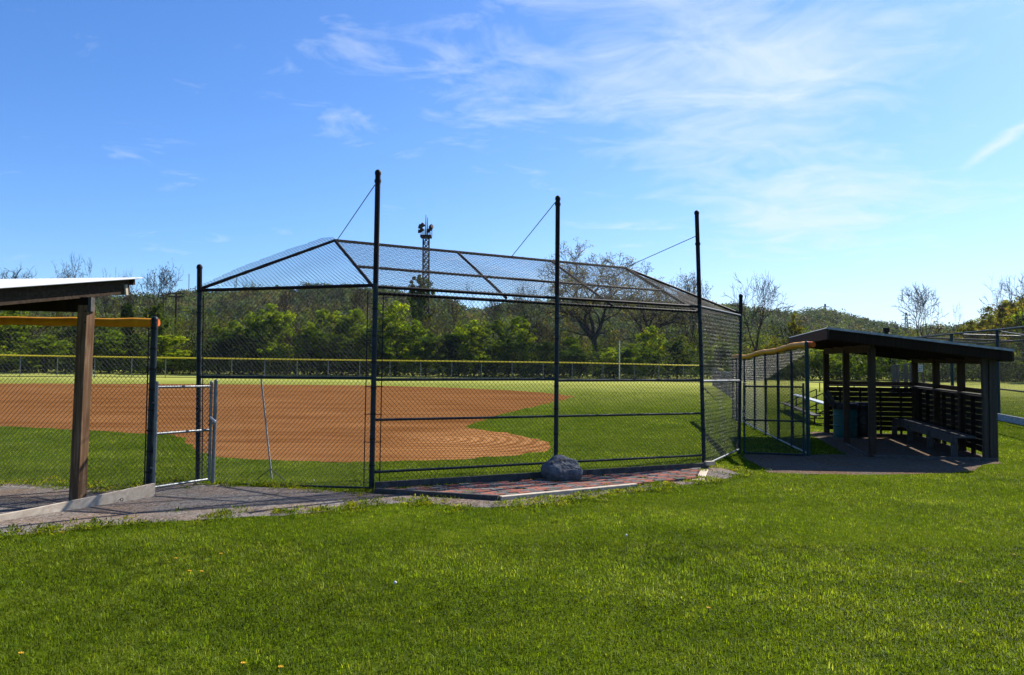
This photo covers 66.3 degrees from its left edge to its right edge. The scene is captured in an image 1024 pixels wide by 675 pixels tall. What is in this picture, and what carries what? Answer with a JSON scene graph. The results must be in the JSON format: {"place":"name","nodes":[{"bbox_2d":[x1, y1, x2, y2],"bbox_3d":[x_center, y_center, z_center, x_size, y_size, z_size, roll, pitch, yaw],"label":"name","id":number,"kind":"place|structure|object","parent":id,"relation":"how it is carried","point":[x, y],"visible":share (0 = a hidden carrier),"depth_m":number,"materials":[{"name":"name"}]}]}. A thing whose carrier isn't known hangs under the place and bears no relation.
{"place":"outdoors","nodes":[
{"label":"outdoors","id":0,"kind":"place"},
{"bbox_2d":[17,302,502,372],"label":"hill","id":1,"kind":"structure","parent":0,"point":[248,361],"depth_m":204.38,"materials":[{"name":"green plant"}]},
{"bbox_2d":[1,282,509,372],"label":"hill forest","id":2,"kind":"object","parent":1,"relation":"on","point":[189,298],"visible":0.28,"depth_m":296.30,"materials":[{"name":"green plant"}]},
{"bbox_2d":[0,383,574,462],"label":"infield dirt","id":3,"kind":"structure","parent":0,"point":[395,425],"depth_m":25.60,"materials":[{"name":"brown soil"}]},
{"bbox_2d":[0,467,737,535],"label":"gravel path","id":4,"kind":"structure","parent":0,"point":[198,500],"depth_m":10.11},
{"bbox_2d":[374,488,499,500],"bbox_3d":[-1.043,2.149,10.672,1.842,0.113,0.085,0,-3,20],"label":"edging timber","id":5,"kind":"object","parent":4,"relation":"on","point":[438,493],"visible":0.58,"depth_m":10.62,"materials":[{"name":"black wood"}]},
{"bbox_2d":[499,483,637,500],"bbox_3d":[0.852,2.190,11.073,2.470,0.104,0.085,2,-3,-35],"label":"edging timber","id":6,"kind":"object","parent":4,"relation":"on","point":[534,494],"visible":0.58,"depth_m":10.94,"materials":[{"name":"brown wood"}]},
{"bbox_2d":[0,369,1023,674],"bbox_3d":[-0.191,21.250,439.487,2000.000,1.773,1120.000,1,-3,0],"label":"ground","id":7,"kind":"structure","parent":0,"point":[548,387],"depth_m":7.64,"materials":[{"name":"green plant"}]},
{"bbox_2d":[0,264,36,337],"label":"bare tree","id":8,"kind":"object","parent":7,"relation":"on","point":[14,273],"visible":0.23,"depth_m":108.37,"materials":[{"name":"brown plant"}]},
{"bbox_2d":[3,325,49,371],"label":"leafy tree","id":9,"kind":"object","parent":7,"relation":"on","point":[25,331],"visible":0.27,"depth_m":98.05,"materials":[{"name":"green plant"}]},
{"bbox_2d":[0,311,68,371],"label":"leafy tree","id":10,"kind":"object","parent":7,"relation":"on","point":[9,327],"visible":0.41,"depth_m":97.11,"materials":[{"name":"green plant"}]},
{"bbox_2d":[9,335,72,372],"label":"leafy tree","id":11,"kind":"object","parent":7,"relation":"on","point":[42,346],"visible":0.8,"depth_m":93.40,"materials":[{"name":"green plant"}]},
{"bbox_2d":[0,277,154,520],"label":"dugout","id":12,"kind":"object","parent":7,"relation":"on","point":[58,294],"visible":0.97,"depth_m":9.86,"materials":[{"name":"wood"}]},
{"bbox_2d":[0,316,159,488],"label":"padded fence","id":13,"kind":"object","parent":7,"relation":"on","point":[153,322],"visible":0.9,"depth_m":11.09,"materials":[{"name":"metal"}]},
{"bbox_2d":[150,381,215,487],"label":"fence gate","id":14,"kind":"structure","parent":13,"relation":"attached to","point":[162,433],"depth_m":11.20,"materials":[{"name":"metal"}]},
{"bbox_2d":[52,326,120,370],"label":"leafy tree","id":15,"kind":"object","parent":7,"relation":"on","point":[74,332],"visible":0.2,"depth_m":98.48,"materials":[{"name":"green plant"}]},
{"bbox_2d":[79,259,118,364],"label":"bare tree","id":16,"kind":"object","parent":7,"relation":"on","point":[104,303],"visible":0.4,"depth_m":107.60,"materials":[{"name":"brown plant"}]},
{"bbox_2d":[67,329,131,371],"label":"leafy tree","id":17,"kind":"object","parent":7,"relation":"on","point":[111,350],"visible":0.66,"depth_m":94.23,"materials":[{"name":"green plant"}]},
{"bbox_2d":[116,302,134,370],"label":"leafy tree","id":18,"kind":"object","parent":7,"relation":"on","point":[127,312],"visible":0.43,"depth_m":102.93,"materials":[{"name":"green plant"}]},
{"bbox_2d":[112,270,138,335],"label":"bare tree","id":19,"kind":"object","parent":7,"relation":"on","point":[126,297],"visible":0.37,"depth_m":111.35,"materials":[{"name":"brown plant"}]},
{"bbox_2d":[114,333,170,372],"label":"leafy tree","id":20,"kind":"object","parent":7,"relation":"on","point":[137,339],"visible":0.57,"depth_m":95.71,"materials":[{"name":"green plant"}]},
{"bbox_2d":[142,303,169,354],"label":"leafy tree","id":21,"kind":"object","parent":7,"relation":"on","point":[156,311],"visible":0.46,"depth_m":102.87,"materials":[{"name":"green plant"}]},
{"bbox_2d":[131,262,185,355],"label":"bare tree","id":22,"kind":"object","parent":7,"relation":"on","point":[161,276],"visible":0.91,"depth_m":107.56,"materials":[{"name":"brown plant"}]},
{"bbox_2d":[139,335,195,373],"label":"leafy tree","id":23,"kind":"object","parent":7,"relation":"on","point":[174,340],"visible":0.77,"depth_m":93.49,"materials":[{"name":"green plant"}]},
{"bbox_2d":[178,317,223,371],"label":"leafy tree","id":24,"kind":"object","parent":7,"relation":"on","point":[193,345],"visible":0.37,"depth_m":103.81,"materials":[{"name":"green plant"}]},
{"bbox_2d":[211,379,217,484],"bbox_3d":[-4.443,1.515,11.700,0.066,1.781,0.061,1,-3,0],"label":"gate post","id":25,"kind":"object","parent":7,"relation":"on","point":[214,431],"visible":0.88,"depth_m":11.69,"materials":[{"name":"grey metal"}]},
{"bbox_2d":[193,334,243,373],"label":"leafy tree","id":26,"kind":"object","parent":7,"relation":"on","point":[221,344],"visible":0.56,"depth_m":94.10,"materials":[{"name":"green plant"}]},
{"bbox_2d":[206,325,231,370],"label":"leafy tree","id":27,"kind":"object","parent":7,"relation":"on","point":[217,330],"visible":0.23,"depth_m":97.87,"materials":[{"name":"green plant"}]},
{"bbox_2d":[207,319,248,367],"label":"leafy tree","id":28,"kind":"object","parent":7,"relation":"on","point":[231,325],"visible":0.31,"depth_m":96.43,"materials":[{"name":"green plant"}]},
{"bbox_2d":[217,277,262,355],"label":"bare tree","id":29,"kind":"object","parent":7,"relation":"on","point":[238,303],"visible":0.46,"depth_m":106.46,"materials":[{"name":"brown plant"}]},
{"bbox_2d":[221,330,266,374],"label":"leafy tree","id":30,"kind":"object","parent":7,"relation":"on","point":[256,342],"visible":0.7,"depth_m":93.15,"materials":[{"name":"green plant"}]},
{"bbox_2d":[238,303,297,374],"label":"leafy tree","id":31,"kind":"object","parent":7,"relation":"on","point":[269,324],"visible":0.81,"depth_m":95.30,"materials":[{"name":"green plant"}]},
{"bbox_2d":[257,375,283,479],"bbox_3d":[-3.686,1.385,12.024,0.419,1.613,0.168,1,-3,-14],"label":"prop pole","id":32,"kind":"object","parent":7,"relation":"on","point":[267,434],"visible":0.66,"depth_m":12.01,"materials":[{"name":"grey metal"}]},
{"bbox_2d":[268,310,302,370],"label":"leafy tree","id":33,"kind":"object","parent":7,"relation":"on","point":[288,329],"visible":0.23,"depth_m":100.44,"materials":[{"name":"green plant"}]},
{"bbox_2d":[276,283,302,324],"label":"bare tree","id":34,"kind":"object","parent":7,"relation":"on","point":[285,301],"visible":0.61,"depth_m":113.17,"materials":[{"name":"brown plant"}]},
{"bbox_2d":[278,322,322,373],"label":"leafy tree","id":35,"kind":"object","parent":7,"relation":"on","point":[313,345],"visible":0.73,"depth_m":94.42,"materials":[{"name":"green plant"}]},
{"bbox_2d":[301,332,326,374],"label":"leafy tree","id":36,"kind":"object","parent":7,"relation":"on","point":[319,336],"visible":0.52,"depth_m":94.35,"materials":[{"name":"green plant"}]},
{"bbox_2d":[305,308,347,374],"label":"leafy tree","id":37,"kind":"object","parent":7,"relation":"on","point":[326,319],"visible":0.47,"depth_m":96.77,"materials":[{"name":"green plant"}]},
{"bbox_2d":[320,334,365,375],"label":"leafy tree","id":38,"kind":"object","parent":7,"relation":"on","point":[347,340],"visible":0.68,"depth_m":93.68,"materials":[{"name":"green plant"}]},
{"bbox_2d":[327,315,361,362],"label":"leafy tree","id":39,"kind":"object","parent":7,"relation":"on","point":[339,324],"visible":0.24,"depth_m":98.22,"materials":[{"name":"green plant"}]},
{"bbox_2d":[0,354,698,381],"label":"outfield fence","id":40,"kind":"object","parent":7,"relation":"on","point":[336,360],"visible":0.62,"depth_m":75.76,"materials":[{"name":"metal"}]},
{"bbox_2d":[340,281,372,372],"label":"bare tree","id":41,"kind":"object","parent":7,"relation":"on","point":[358,298],"visible":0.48,"depth_m":117.97,"materials":[{"name":"brown plant"}]},
{"bbox_2d":[336,307,390,374],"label":"leafy tree","id":42,"kind":"object","parent":7,"relation":"on","point":[349,330],"visible":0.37,"depth_m":97.64,"materials":[{"name":"green plant"}]},
{"bbox_2d":[359,333,395,375],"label":"leafy tree","id":43,"kind":"object","parent":7,"relation":"on","point":[385,356],"visible":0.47,"depth_m":93.34,"materials":[{"name":"green plant"}]},
{"bbox_2d":[0,461,770,541],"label":"weeds","id":44,"kind":"object","parent":7,"relation":"on","point":[566,498],"visible":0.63,"depth_m":10.53,"materials":[{"name":"green plant"}]},
{"bbox_2d":[360,301,428,375],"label":"leafy tree","id":45,"kind":"object","parent":7,"relation":"on","point":[401,325],"visible":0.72,"depth_m":93.68,"materials":[{"name":"green plant"}]},
{"bbox_2d":[384,320,428,374],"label":"leafy tree","id":46,"kind":"object","parent":7,"relation":"on","point":[419,330],"visible":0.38,"depth_m":95.52,"materials":[{"name":"green plant"}]},
{"bbox_2d":[407,274,435,373],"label":"leafy tree","id":47,"kind":"object","parent":7,"relation":"on","point":[423,301],"visible":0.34,"depth_m":112.01,"materials":[{"name":"green plant"}]},
{"bbox_2d":[418,218,433,371],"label":"floodlight tower","id":48,"kind":"structure","parent":7,"relation":"on","point":[423,236],"depth_m":150.50,"materials":[{"name":"metal"}]},
{"bbox_2d":[401,332,458,376],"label":"leafy tree","id":49,"kind":"object","parent":7,"relation":"on","point":[431,344],"visible":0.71,"depth_m":93.02,"materials":[{"name":"green plant"}]},
{"bbox_2d":[424,316,465,369],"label":"leafy tree","id":50,"kind":"object","parent":7,"relation":"on","point":[430,330],"visible":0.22,"depth_m":101.85,"materials":[{"name":"green plant"}]},
{"bbox_2d":[437,337,470,376],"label":"leafy tree","id":51,"kind":"object","parent":7,"relation":"on","point":[449,349],"visible":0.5,"depth_m":93.52,"materials":[{"name":"green plant"}]},
{"bbox_2d":[445,333,471,375],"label":"leafy tree","id":52,"kind":"object","parent":7,"relation":"on","point":[464,356],"visible":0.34,"depth_m":94.14,"materials":[{"name":"green plant"}]},
{"bbox_2d":[444,282,473,332],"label":"bare tree","id":53,"kind":"object","parent":7,"relation":"on","point":[456,311],"visible":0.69,"depth_m":112.65,"materials":[{"name":"brown plant"}]},
{"bbox_2d":[195,169,742,490],"bbox_3d":[0.389,0.117,13.882,11.094,4.976,2.571,2,-3,-27],"label":"backstop","id":54,"kind":"object","parent":7,"relation":"on","point":[698,308],"visible":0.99,"depth_m":12.52,"materials":[{"name":"metal"}]},
{"bbox_2d":[447,319,499,376],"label":"leafy tree","id":55,"kind":"object","parent":7,"relation":"on","point":[471,332],"visible":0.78,"depth_m":94.09,"materials":[{"name":"green plant"}]},
{"bbox_2d":[0,301,967,376],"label":"woodland","id":56,"kind":"object","parent":7,"relation":"on","point":[178,330],"visible":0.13,"depth_m":109.59,"materials":[{"name":"green plant"}]},
{"bbox_2d":[479,320,510,367],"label":"leafy tree","id":57,"kind":"object","parent":7,"relation":"on","point":[495,328],"visible":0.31,"depth_m":99.06,"materials":[{"name":"green plant"}]},
{"bbox_2d":[482,296,508,340],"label":"bare tree","id":58,"kind":"object","parent":7,"relation":"on","point":[493,304],"visible":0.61,"depth_m":118.34,"materials":[{"name":"brown plant"}]},
{"bbox_2d":[482,339,524,377],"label":"leafy tree","id":59,"kind":"object","parent":7,"relation":"on","point":[503,354],"visible":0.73,"depth_m":92.24,"materials":[{"name":"green plant"}]},
{"bbox_2d":[0,334,1023,381],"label":"undergrowth","id":60,"kind":"object","parent":7,"relation":"on","point":[836,374],"visible":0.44,"depth_m":95.07,"materials":[{"name":"green plant"}]},
{"bbox_2d":[504,316,548,373],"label":"leafy tree","id":61,"kind":"object","parent":7,"relation":"on","point":[519,335],"visible":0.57,"depth_m":97.07,"materials":[{"name":"green plant"}]},
{"bbox_2d":[502,279,554,373],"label":"bare tree","id":62,"kind":"object","parent":7,"relation":"on","point":[526,309],"visible":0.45,"depth_m":101.23,"materials":[{"name":"brown plant"}]},
{"bbox_2d":[530,341,561,377],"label":"leafy tree","id":63,"kind":"object","parent":7,"relation":"on","point":[550,347],"visible":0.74,"depth_m":92.80,"materials":[{"name":"green plant"}]},
{"bbox_2d":[535,318,584,375],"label":"leafy tree","id":64,"kind":"object","parent":7,"relation":"on","point":[549,335],"visible":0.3,"depth_m":102.79,"materials":[{"name":"green plant"}]},
{"bbox_2d":[559,336,583,376],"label":"leafy tree","id":65,"kind":"object","parent":7,"relation":"on","point":[571,344],"visible":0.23,"depth_m":96.28,"materials":[{"name":"green plant"}]},
{"bbox_2d":[549,350,598,377],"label":"leafy tree","id":66,"kind":"object","parent":7,"relation":"on","point":[579,356],"visible":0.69,"depth_m":92.20,"materials":[{"name":"green plant"}]},
{"bbox_2d":[523,237,645,375],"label":"oak tree","id":67,"kind":"object","parent":7,"relation":"on","point":[579,321],"visible":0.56,"depth_m":103.03,"materials":[{"name":"grey plant"}]},
{"bbox_2d":[581,347,643,376],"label":"leafy tree","id":68,"kind":"object","parent":7,"relation":"on","point":[617,359],"visible":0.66,"depth_m":92.74,"materials":[{"name":"green plant"}]},
{"bbox_2d":[616,343,656,378],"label":"leafy tree","id":69,"kind":"object","parent":7,"relation":"on","point":[642,354],"visible":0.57,"depth_m":93.51,"materials":[{"name":"green plant"}]},
{"bbox_2d":[635,325,673,377],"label":"leafy tree","id":70,"kind":"object","parent":7,"relation":"on","point":[655,342],"visible":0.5,"depth_m":96.80,"materials":[{"name":"green plant"}]},
{"bbox_2d":[599,260,711,375],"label":"oak tree","id":71,"kind":"object","parent":7,"relation":"on","point":[654,315],"visible":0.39,"depth_m":108.14,"materials":[{"name":"grey plant"}]},
{"bbox_2d":[658,340,695,378],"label":"leafy tree","id":72,"kind":"object","parent":7,"relation":"on","point":[679,350],"visible":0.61,"depth_m":95.60,"materials":[{"name":"green plant"}]},
{"bbox_2d":[668,268,712,351],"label":"bare tree","id":73,"kind":"object","parent":7,"relation":"on","point":[688,290],"visible":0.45,"depth_m":109.90,"materials":[{"name":"brown plant"}]},
{"bbox_2d":[677,316,730,362],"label":"leafy tree","id":74,"kind":"object","parent":7,"relation":"on","point":[704,334],"visible":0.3,"depth_m":106.17,"materials":[{"name":"green plant"}]},
{"bbox_2d":[693,342,742,373],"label":"leafy tree","id":75,"kind":"object","parent":7,"relation":"on","point":[713,354],"visible":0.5,"depth_m":91.68,"materials":[{"name":"green plant"}]},
{"bbox_2d":[712,368,731,396],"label":"bleachers","id":76,"kind":"object","parent":7,"relation":"on","point":[721,384],"visible":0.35,"depth_m":44.28,"materials":[{"name":"metal"}]},
{"bbox_2d":[722,272,795,371],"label":"bare tree","id":77,"kind":"object","parent":7,"relation":"on","point":[766,292],"visible":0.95,"depth_m":94.69,"materials":[{"name":"brown plant"}]},
{"bbox_2d":[732,341,815,455],"bbox_3d":[6.918,1.621,21.694,0.221,2.648,10.679,0,-3,7],"label":"padded fence","id":78,"kind":"object","parent":7,"relation":"on","point":[806,345],"visible":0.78,"depth_m":19.52,"materials":[{"name":"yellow metal"}]},
{"bbox_2d":[759,338,794,378],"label":"leafy tree","id":79,"kind":"object","parent":7,"relation":"on","point":[771,344],"visible":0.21,"depth_m":97.38,"materials":[{"name":"green plant"}]},
{"bbox_2d":[768,311,804,360],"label":"bare tree","id":80,"kind":"object","parent":7,"relation":"on","point":[785,330],"visible":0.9,"depth_m":100.72,"materials":[{"name":"brown plant"}]},
{"bbox_2d":[778,313,804,360],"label":"leafy tree","id":81,"kind":"object","parent":7,"relation":"on","point":[798,332],"visible":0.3,"depth_m":103.84,"materials":[{"name":"green plant"}]},
{"bbox_2d":[781,389,823,423],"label":"bleachers","id":82,"kind":"object","parent":7,"relation":"on","point":[817,402],"visible":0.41,"depth_m":26.93,"materials":[{"name":"metal"}]},
{"bbox_2d":[786,349,841,379],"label":"leafy tree","id":83,"kind":"object","parent":7,"relation":"on","point":[814,361],"visible":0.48,"depth_m":96.27,"materials":[{"name":"green plant"}]},
{"bbox_2d":[891,364,911,392],"bbox_3d":[24.453,2.567,49.205,1.871,1.845,3.269,0,-3,16],"label":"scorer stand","id":84,"kind":"object","parent":7,"relation":"on","point":[895,372],"visible":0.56,"depth_m":47.88,"materials":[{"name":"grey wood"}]},
{"bbox_2d":[893,282,946,382],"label":"bare tree","id":85,"kind":"object","parent":7,"relation":"on","point":[922,302],"visible":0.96,"depth_m":92.27,"materials":[{"name":"brown plant"}]},
{"bbox_2d":[942,319,987,378],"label":"leafy tree","id":86,"kind":"object","parent":7,"relation":"on","point":[971,328],"visible":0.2,"depth_m":111.62,"materials":[{"name":"green plant"}]},
{"bbox_2d":[917,326,1023,425],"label":"backstop","id":87,"kind":"object","parent":7,"relation":"on","point":[1014,419],"visible":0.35,"depth_m":27.91,"materials":[{"name":"metal"}]},
{"bbox_2d":[968,306,1020,368],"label":"leafy tree","id":88,"kind":"object","parent":7,"relation":"on","point":[988,316],"visible":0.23,"depth_m":114.78,"materials":[{"name":"green plant"}]},
{"bbox_2d":[967,339,1023,378],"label":"leafy tree","id":89,"kind":"object","parent":7,"relation":"on","point":[992,345],"visible":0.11,"depth_m":100.12,"materials":[{"name":"green plant"}]},
{"bbox_2d":[976,276,1018,341],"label":"bare tree","id":90,"kind":"object","parent":7,"relation":"on","point":[1000,311],"visible":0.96,"depth_m":94.63,"materials":[{"name":"brown plant"}]},
{"bbox_2d":[992,270,1023,369],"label":"bare tree","id":91,"kind":"object","parent":7,"relation":"on","point":[1022,299],"visible":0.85,"depth_m":105.93,"materials":[{"name":"brown plant"}]},
{"bbox_2d":[996,300,1021,372],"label":"leafy tree","id":92,"kind":"object","parent":7,"relation":"on","point":[1004,306],"visible":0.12,"depth_m":120.26,"materials":[{"name":"green plant"}]},
{"bbox_2d":[995,311,1023,370],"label":"leafy tree","id":93,"kind":"object","parent":7,"relation":"on","point":[1014,317],"visible":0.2,"depth_m":108.04,"materials":[{"name":"green plant"}]},
{"bbox_2d":[0,0,1023,328],"label":"sky","id":94,"kind":"structure","parent":0,"point":[853,154],"materials":[{"name":"blue"}]},
{"bbox_2d":[389,467,700,494],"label":"brick paving","id":95,"kind":"structure","parent":0,"point":[540,485],"depth_m":11.78,"materials":[{"name":"red brick"}]},
{"bbox_2d":[541,455,582,480],"bbox_3d":[0.781,2.082,12.343,0.663,0.468,0.518,1,-3,0],"label":"boulder","id":96,"kind":"object","parent":95,"relation":"on","point":[559,467],"visible":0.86,"depth_m":12.19,"materials":[{"name":"grey stone"}]},
{"bbox_2d":[512,321,889,376],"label":"hill","id":97,"kind":"structure","parent":0,"point":[674,374],"depth_m":226.95,"materials":[{"name":"green plant"}]},
{"bbox_2d":[465,294,987,376],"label":"hill forest","id":98,"kind":"object","parent":97,"relation":"on","point":[821,317],"visible":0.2,"depth_m":355.40,"materials":[{"name":"green plant"}]},
{"bbox_2d":[743,432,999,474],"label":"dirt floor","id":99,"kind":"structure","parent":0,"point":[852,461],"depth_m":15.77,"materials":[{"name":"grey concrete"}]},
{"bbox_2d":[742,383,804,455],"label":"fence gate","id":100,"kind":"structure","parent":99,"relation":"on","point":[780,420],"depth_m":16.62,"materials":[{"name":"metal"}]},
{"bbox_2d":[832,402,857,437],"bbox_3d":[8.811,2.178,20.723,0.627,0.918,0.640,1,-3,0],"label":"drum bin","id":101,"kind":"object","parent":99,"relation":"on","point":[837,414],"visible":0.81,"depth_m":20.51,"materials":[{"name":"teal plastic"}]},
{"bbox_2d":[850,402,867,436],"bbox_3d":[9.439,2.192,21.072,0.636,0.917,0.648,1,-3,0],"label":"drum bin","id":102,"kind":"object","parent":99,"relation":"on","point":[862,419],"visible":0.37,"depth_m":20.81,"materials":[{"name":"plastic"}]},
{"bbox_2d":[789,327,1014,461],"bbox_3d":[8.991,1.294,19.065,3.547,3.028,6.671,0,-3,13],"label":"dugout","id":103,"kind":"object","parent":99,"relation":"on","point":[872,346],"visible":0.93,"depth_m":17.80,"materials":[{"name":"brown wood"}]},
{"bbox_2d":[892,418,975,456],"bbox_3d":[9.948,2.364,18.735,0.450,0.609,5.087,0,-3,13],"label":"bench","id":104,"kind":"object","parent":99,"relation":"on","point":[931,432],"visible":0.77,"depth_m":18.04,"materials":[{"name":"grey wood"}]},
{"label":"hill","id":105,"kind":"structure","parent":0,"visible":0},
{"bbox_2d":[947,291,1023,372],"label":"hillside wood","id":106,"kind":"object","parent":105,"relation":"on","point":[1006,308],"visible":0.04,"depth_m":164.65,"materials":[{"name":"plant"}]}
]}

